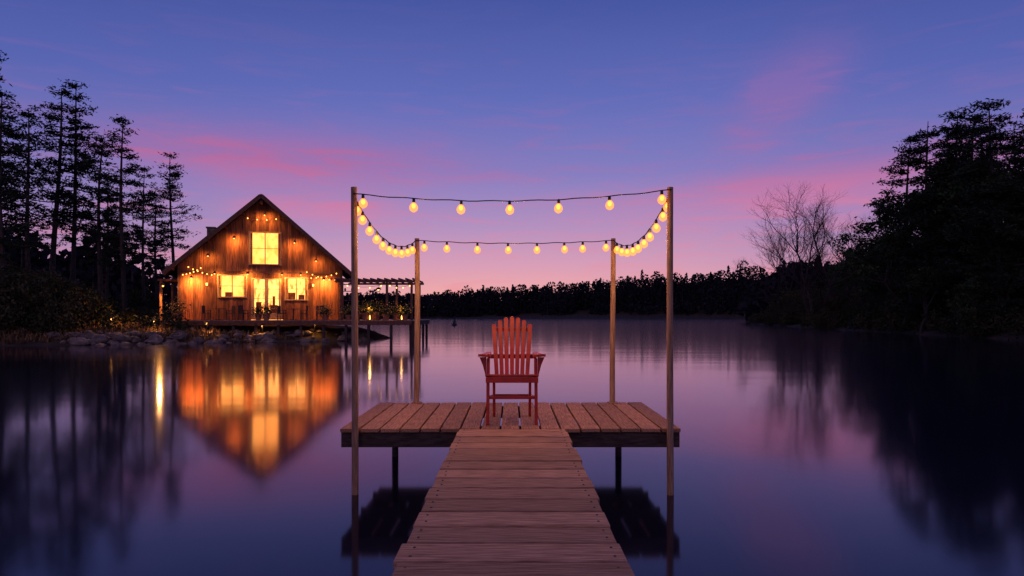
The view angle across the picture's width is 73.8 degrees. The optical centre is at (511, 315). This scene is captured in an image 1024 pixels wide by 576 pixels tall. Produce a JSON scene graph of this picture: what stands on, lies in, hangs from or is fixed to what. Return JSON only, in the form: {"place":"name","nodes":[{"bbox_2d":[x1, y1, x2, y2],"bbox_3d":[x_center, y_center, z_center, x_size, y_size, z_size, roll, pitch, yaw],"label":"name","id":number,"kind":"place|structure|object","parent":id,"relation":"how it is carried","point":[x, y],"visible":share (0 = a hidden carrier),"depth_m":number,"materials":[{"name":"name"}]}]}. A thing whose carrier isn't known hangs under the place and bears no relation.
{"place":"outdoors","nodes":[
{"label":"outdoors","id":0,"kind":"place"},
{"bbox_2d":[0,318,1023,575],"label":"water","id":1,"kind":"structure","parent":0,"point":[818,452],"depth_m":8.26,"materials":[{"name":"liquid"}]},
{"bbox_2d":[340,402,680,575],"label":"dock","id":2,"kind":"object","parent":1,"relation":"in","point":[510,496],"visible":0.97,"depth_m":4.25,"materials":[{"name":"brown wood"}]},
{"bbox_2d":[351,187,358,494],"bbox_3d":[-1.450,0.936,6.283,0.072,4.228,0.071,0,0,0],"label":"wooden post","id":3,"kind":"object","parent":2,"relation":"attached to","point":[355,400],"visible":0.84,"depth_m":6.25,"materials":[{"name":"brown wood"}]},
{"bbox_2d":[353,189,671,257],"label":"string lights","id":4,"kind":"object","parent":3,"relation":"attached to","point":[558,208],"visible":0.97,"depth_m":6.81},
{"bbox_2d":[411,238,421,403],"bbox_3d":[-1.137,0.066,8.150,0.120,1.968,0.120,0,0,0],"label":"wooden post","id":5,"kind":"object","parent":2,"relation":"on","point":[417,329],"visible":1,"depth_m":8.13,"materials":[{"name":"brown wood"}]},
{"bbox_2d":[478,317,545,424],"bbox_3d":[0.000,0.533,6.812,0.652,1.038,0.752,0,0,0],"label":"adirondack chair","id":6,"kind":"object","parent":2,"relation":"on","point":[511,377],"visible":1,"depth_m":7.00,"materials":[{"name":"red paint"}]},
{"bbox_2d":[607,238,618,403],"bbox_3d":[1.204,0.066,8.150,0.120,1.968,0.120,0,0,0],"label":"wooden post","id":7,"kind":"object","parent":2,"relation":"on","point":[612,326],"visible":0.99,"depth_m":8.13,"materials":[{"name":"brown wood"}]},
{"bbox_2d":[667,187,673,495],"bbox_3d":[1.459,0.936,6.277,0.074,4.228,0.068,0,0,0],"label":"wooden post","id":8,"kind":"object","parent":2,"relation":"attached to","point":[670,456],"visible":0.85,"depth_m":6.25,"materials":[{"name":"brown wood"}]},
{"bbox_2d":[0,281,1023,345],"bbox_3d":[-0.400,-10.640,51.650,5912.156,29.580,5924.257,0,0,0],"label":"ground","id":9,"kind":"structure","parent":0,"point":[332,330],"depth_m":55.91,"materials":[{"name":"soil"}]},
{"bbox_2d":[0,105,25,218],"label":"pine tree","id":10,"kind":"object","parent":9,"relation":"on","point":[10,203],"visible":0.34,"depth_m":46.37,"materials":[{"name":"green plant"}]},
{"bbox_2d":[0,50,46,205],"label":"pine tree","id":11,"kind":"object","parent":9,"relation":"on","point":[5,173],"visible":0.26,"depth_m":60.93,"materials":[{"name":"green plant"}]},
{"bbox_2d":[0,86,58,303],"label":"pine tree","id":12,"kind":"object","parent":9,"relation":"on","point":[22,227],"visible":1,"depth_m":42.98,"materials":[{"name":"green plant"}]},
{"bbox_2d":[2,108,81,272],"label":"pine tree","id":13,"kind":"object","parent":9,"relation":"on","point":[43,178],"visible":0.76,"depth_m":46.79,"materials":[{"name":"green plant"}]},
{"bbox_2d":[7,82,105,287],"bbox_3d":[-33.753,-8.226,50.169,6.155,17.475,6.401,0,0,22],"label":"pine tree","id":14,"kind":"object","parent":9,"relation":"on","point":[57,197],"visible":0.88,"depth_m":50.14,"materials":[{"name":"green plant"}]},
{"bbox_2d":[32,78,114,286],"bbox_3d":[-33.182,-8.812,52.019,5.161,18.601,6.014,0,0,-4],"label":"pine tree","id":15,"kind":"object","parent":9,"relation":"on","point":[75,230],"visible":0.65,"depth_m":51.99,"materials":[{"name":"green plant"}]},
{"bbox_2d":[0,256,195,338],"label":"lakeside shrubs","id":16,"kind":"object","parent":9,"relation":"on","point":[35,299],"visible":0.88,"depth_m":40.23,"materials":[{"name":"green plant"}]},
{"bbox_2d":[51,133,151,301],"bbox_3d":[-36.017,-7.787,60.854,7.349,16.484,7.799,0,0,-1],"label":"pine tree","id":17,"kind":"object","parent":9,"relation":"on","point":[99,224],"visible":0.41,"depth_m":60.07,"materials":[{"name":"green plant"}]},
{"bbox_2d":[80,174,128,302],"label":"pine tree","id":18,"kind":"object","parent":9,"relation":"on","point":[107,254],"visible":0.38,"depth_m":64.00,"materials":[{"name":"green plant"}]},
{"bbox_2d":[76,114,164,319],"bbox_3d":[-28.544,-7.043,50.169,4.759,15.320,5.333,0,0,33],"label":"pine tree","id":19,"kind":"object","parent":9,"relation":"on","point":[122,236],"visible":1,"depth_m":49.83,"materials":[{"name":"green plant"}]},
{"bbox_2d":[111,165,180,309],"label":"pine tree","id":20,"kind":"object","parent":9,"relation":"on","point":[138,228],"visible":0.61,"depth_m":59.78,"materials":[{"name":"green plant"}]},
{"bbox_2d":[0,320,302,345],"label":"dry grass","id":21,"kind":"structure","parent":9,"relation":"on","point":[14,333],"depth_m":40.23,"materials":[{"name":"brown plant"}]},
{"bbox_2d":[134,191,179,310],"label":"pine tree","id":22,"kind":"object","parent":9,"relation":"on","point":[155,267],"visible":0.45,"depth_m":65.86,"materials":[{"name":"green plant"}]},
{"bbox_2d":[142,152,201,310],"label":"pine tree","id":23,"kind":"object","parent":9,"relation":"on","point":[169,195],"visible":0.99,"depth_m":54.61,"materials":[{"name":"green plant"}]},
{"bbox_2d":[6,327,372,345],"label":"shoreline rocks","id":24,"kind":"object","parent":9,"relation":"on","point":[117,338],"visible":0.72,"depth_m":39.20,"materials":[{"name":"grey stone"}]},
{"bbox_2d":[157,194,350,319],"bbox_3d":[-18.089,-3.729,50.171,12.566,8.659,10.335,0,0,-14],"label":"wooden cabin","id":25,"kind":"object","parent":9,"relation":"on","point":[257,250],"visible":0.95,"depth_m":45.98,"materials":[{"name":"brown wood"}]},
{"bbox_2d":[217,231,307,318],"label":"window frames","id":26,"kind":"structure","parent":25,"relation":"in","point":[272,316],"depth_m":46.00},
{"bbox_2d":[160,319,430,340],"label":"lakeside patio","id":27,"kind":"structure","parent":9,"relation":"on","point":[346,323],"depth_m":42.84,"materials":[{"name":"brown wood"}]},
{"bbox_2d":[165,295,190,318],"bbox_3d":[-21.169,-0.482,43.409,1.502,1.594,1.496,0,0,-15],"label":"potted plant","id":28,"kind":"object","parent":27,"relation":"on","point":[178,310],"visible":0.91,"depth_m":43.29,"materials":[{"name":"green plant"}]},
{"bbox_2d":[202,305,210,319],"bbox_3d":[-19.700,-0.155,44.000,0.440,0.940,0.460,0,0,-2],"label":"patio chair","id":29,"kind":"object","parent":27,"relation":"on","point":[203,310],"visible":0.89,"depth_m":44.08,"materials":[{"name":"brown wood"}]},
{"bbox_2d":[226,305,235,319],"bbox_3d":[-18.100,-0.155,43.900,0.440,0.940,0.460,0,0,2],"label":"patio chair","id":30,"kind":"object","parent":27,"relation":"on","point":[233,310],"visible":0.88,"depth_m":43.84,"materials":[{"name":"brown wood"}]},
{"bbox_2d":[238,305,247,319],"bbox_3d":[-17.200,-0.155,43.700,0.460,0.940,0.440,0,0,31],"label":"patio chair","id":31,"kind":"object","parent":27,"relation":"on","point":[240,309],"visible":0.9,"depth_m":43.59,"materials":[{"name":"brown wood"}]},
{"bbox_2d":[251,305,264,319],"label":"potted plant","id":32,"kind":"object","parent":27,"relation":"on","point":[258,315],"visible":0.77,"depth_m":43.48,"materials":[{"name":"green plant"}]},
{"bbox_2d":[256,302,275,319],"bbox_3d":[-15.546,-0.305,43.313,1.404,1.240,1.219,0,0,38],"label":"potted plant","id":33,"kind":"object","parent":27,"relation":"on","point":[266,315],"visible":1,"depth_m":43.21,"materials":[{"name":"green plant"}]},
{"bbox_2d":[277,306,286,319],"bbox_3d":[-15.000,-0.155,44.500,0.440,0.940,0.460,0,0,4],"label":"patio chair","id":34,"kind":"object","parent":27,"relation":"on","point":[279,310],"visible":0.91,"depth_m":44.41,"materials":[{"name":"brown wood"}]},
{"bbox_2d":[300,306,307,319],"bbox_3d":[-13.600,-0.155,44.600,0.440,0.940,0.460,0,0,-4],"label":"patio chair","id":35,"kind":"object","parent":27,"relation":"on","point":[306,313],"visible":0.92,"depth_m":44.40,"materials":[{"name":"brown wood"}]},
{"bbox_2d":[316,306,322,319],"bbox_3d":[-12.600,-0.155,44.800,0.460,0.940,0.440,0,0,-23],"label":"patio chair","id":36,"kind":"object","parent":27,"relation":"on","point":[317,311],"visible":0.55,"depth_m":44.89,"materials":[{"name":"brown wood"}]},
{"bbox_2d":[316,303,334,319],"bbox_3d":[-11.878,-0.230,43.593,1.159,1.089,1.166,0,0,0],"label":"potted plant","id":37,"kind":"object","parent":27,"relation":"on","point":[324,312],"visible":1,"depth_m":43.49,"materials":[{"name":"green plant"}]},
{"bbox_2d":[338,282,350,319],"bbox_3d":[-11.000,-0.980,45.600,1.100,2.600,0.400,0,0,0],"label":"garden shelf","id":38,"kind":"object","parent":27,"relation":"on","point":[340,299],"visible":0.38,"depth_m":45.49,"materials":[{"name":"brown wood"}]},
{"bbox_2d":[341,302,350,319],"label":"potted plant","id":39,"kind":"object","parent":27,"relation":"on","point":[347,310],"visible":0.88,"depth_m":43.21,"materials":[{"name":"green plant"}]},
{"bbox_2d":[348,301,361,319],"bbox_3d":[-9.835,-0.335,43.673,1.464,1.300,1.454,0,0,24],"label":"potted plant","id":40,"kind":"object","parent":27,"relation":"on","point":[359,315],"visible":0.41,"depth_m":43.46,"materials":[{"name":"green plant"}]},
{"bbox_2d":[358,300,377,319],"bbox_3d":[-9.250,-0.330,43.285,1.397,1.364,1.457,0,0,-29],"label":"potted plant","id":41,"kind":"object","parent":27,"relation":"on","point":[365,316],"visible":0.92,"depth_m":43.19,"materials":[{"name":"green plant"}]},
{"bbox_2d":[361,298,384,319],"bbox_3d":[-8.725,-0.473,43.585,1.578,1.576,1.465,0,0,40],"label":"potted plant","id":42,"kind":"object","parent":27,"relation":"on","point":[375,315],"visible":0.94,"depth_m":43.46,"materials":[{"name":"green plant"}]},
{"bbox_2d":[334,278,423,319],"bbox_3d":[-8.850,-1.034,46.100,5.300,2.708,5.000,0,0,0],"label":"pergola","id":43,"kind":"object","parent":27,"relation":"on","point":[370,281],"visible":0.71,"depth_m":44.15,"materials":[{"name":"brown wood"}]},
{"bbox_2d":[342,283,412,288],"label":"pergola lights","id":44,"kind":"object","parent":43,"relation":"hanging from","point":[381,285],"visible":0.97,"depth_m":44.09},
{"bbox_2d":[377,301,395,319],"bbox_3d":[-8.047,-0.295,43.442,1.392,1.220,1.325,0,0,28],"label":"potted plant","id":45,"kind":"object","parent":27,"relation":"on","point":[386,316],"visible":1,"depth_m":43.25,"materials":[{"name":"green plant"}]},
{"bbox_2d":[386,301,406,319],"bbox_3d":[-7.442,-0.337,43.518,1.260,1.304,1.519,0,0,-27],"label":"potted plant","id":46,"kind":"object","parent":27,"relation":"on","point":[395,312],"visible":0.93,"depth_m":43.45,"materials":[{"name":"green plant"}]},
{"bbox_2d":[397,304,411,319],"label":"potted plant","id":47,"kind":"object","parent":27,"relation":"on","point":[405,314],"visible":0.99,"depth_m":43.23,"materials":[{"name":"green plant"}]},
{"bbox_2d":[3,229,917,321],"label":"distant forest","id":48,"kind":"object","parent":9,"relation":"on","point":[708,292],"visible":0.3,"depth_m":359.52,"materials":[{"name":"green plant"}]},
{"bbox_2d":[732,218,840,310],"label":"bare tree","id":49,"kind":"object","parent":9,"relation":"on","point":[778,271],"visible":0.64,"depth_m":112.17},
{"bbox_2d":[746,183,917,314],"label":"bare tree","id":50,"kind":"object","parent":9,"relation":"on","point":[816,241],"visible":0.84,"depth_m":90.95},
{"bbox_2d":[821,257,861,309],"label":"broadleaf tree","id":51,"kind":"object","parent":9,"relation":"on","point":[847,281],"visible":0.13,"depth_m":96.51,"materials":[{"name":"green plant"}]},
{"bbox_2d":[796,213,898,310],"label":"bare tree","id":52,"kind":"object","parent":9,"relation":"on","point":[829,235],"visible":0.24,"depth_m":98.46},
{"bbox_2d":[826,233,911,303],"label":"broadleaf tree","id":53,"kind":"object","parent":9,"relation":"on","point":[843,249],"visible":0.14,"depth_m":83.50,"materials":[{"name":"green plant"}]},
{"bbox_2d":[835,189,918,318],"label":"broadleaf tree","id":54,"kind":"object","parent":9,"relation":"on","point":[866,228],"visible":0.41,"depth_m":72.58,"materials":[{"name":"green plant"}]},
{"bbox_2d":[747,268,1023,339],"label":"lakeside shrubs","id":55,"kind":"object","parent":9,"relation":"on","point":[832,314],"visible":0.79,"depth_m":71.17,"materials":[{"name":"green plant"}]},
{"bbox_2d":[827,210,962,325],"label":"broadleaf tree","id":56,"kind":"object","parent":9,"relation":"on","point":[886,256],"visible":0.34,"depth_m":63.79,"materials":[{"name":"green plant"}]},
{"bbox_2d":[847,131,960,316],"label":"pine tree","id":57,"kind":"object","parent":9,"relation":"on","point":[871,258],"visible":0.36,"depth_m":67.87,"materials":[{"name":"green plant"}]},
{"bbox_2d":[875,121,974,329],"bbox_3d":[37.062,-7.850,59.949,9.244,18.328,10.016,0,0,-25],"label":"pine tree","id":58,"kind":"object","parent":9,"relation":"on","point":[916,200],"visible":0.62,"depth_m":59.34,"materials":[{"name":"green plant"}]},
{"bbox_2d":[887,182,963,305],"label":"broadleaf tree","id":59,"kind":"object","parent":9,"relation":"on","point":[917,187],"visible":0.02,"depth_m":67.45,"materials":[{"name":"green plant"}]},
{"bbox_2d":[904,255,957,334],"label":"broadleaf tree","id":60,"kind":"object","parent":9,"relation":"on","point":[936,277],"visible":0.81,"depth_m":57.41,"materials":[{"name":"green plant"}]},
{"bbox_2d":[891,106,1000,316],"bbox_3d":[39.794,-8.818,61.528,9.885,19.710,8.250,0,0,37],"label":"pine tree","id":61,"kind":"object","parent":9,"relation":"on","point":[954,130],"visible":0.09,"depth_m":61.24,"materials":[{"name":"green plant"}]},
{"bbox_2d":[893,129,1007,321],"bbox_3d":[37.231,-7.330,57.857,7.964,16.787,8.911,0,0,-24],"label":"pine tree","id":62,"kind":"object","parent":9,"relation":"on","point":[932,290],"visible":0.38,"depth_m":57.60,"materials":[{"name":"green plant"}]},
{"bbox_2d":[905,110,1005,308],"bbox_3d":[38.049,-8.049,56.519,9.663,18.204,8.635,0,0,24],"label":"pine tree","id":63,"kind":"object","parent":9,"relation":"on","point":[940,252],"visible":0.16,"depth_m":56.59,"materials":[{"name":"green plant"}]},
{"bbox_2d":[914,156,996,275],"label":"broadleaf tree","id":64,"kind":"object","parent":9,"relation":"on","point":[931,174],"visible":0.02,"depth_m":80.28,"materials":[{"name":"green plant"}]},
{"bbox_2d":[912,148,1023,187],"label":"broadleaf tree","id":65,"kind":"object","parent":9,"relation":"on","point":[976,158],"visible":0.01,"depth_m":85.24,"materials":[{"name":"green plant"}]},
{"bbox_2d":[932,98,1023,326],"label":"pine tree","id":66,"kind":"object","parent":9,"relation":"on","point":[978,222],"visible":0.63,"depth_m":49.93,"materials":[{"name":"green plant"}]},
{"bbox_2d":[958,145,1011,251],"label":"pine tree","id":67,"kind":"object","parent":9,"relation":"on","point":[1003,171],"visible":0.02,"depth_m":74.06,"materials":[{"name":"green plant"}]},
{"bbox_2d":[957,126,1023,249],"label":"pine tree","id":68,"kind":"object","parent":9,"relation":"on","point":[1002,153],"visible":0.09,"depth_m":62.30,"materials":[{"name":"green plant"}]},
{"bbox_2d":[971,108,1023,315],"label":"pine tree","id":69,"kind":"object","parent":9,"relation":"on","point":[1011,232],"visible":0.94,"depth_m":47.27,"materials":[{"name":"green plant"}]},
{"bbox_2d":[1002,133,1023,246],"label":"pine tree","id":70,"kind":"object","parent":9,"relation":"on","point":[1016,171],"visible":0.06,"depth_m":57.44,"materials":[{"name":"green plant"}]},
{"bbox_2d":[0,0,1023,300],"label":"sky","id":71,"kind":"structure","parent":0,"point":[297,104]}
]}

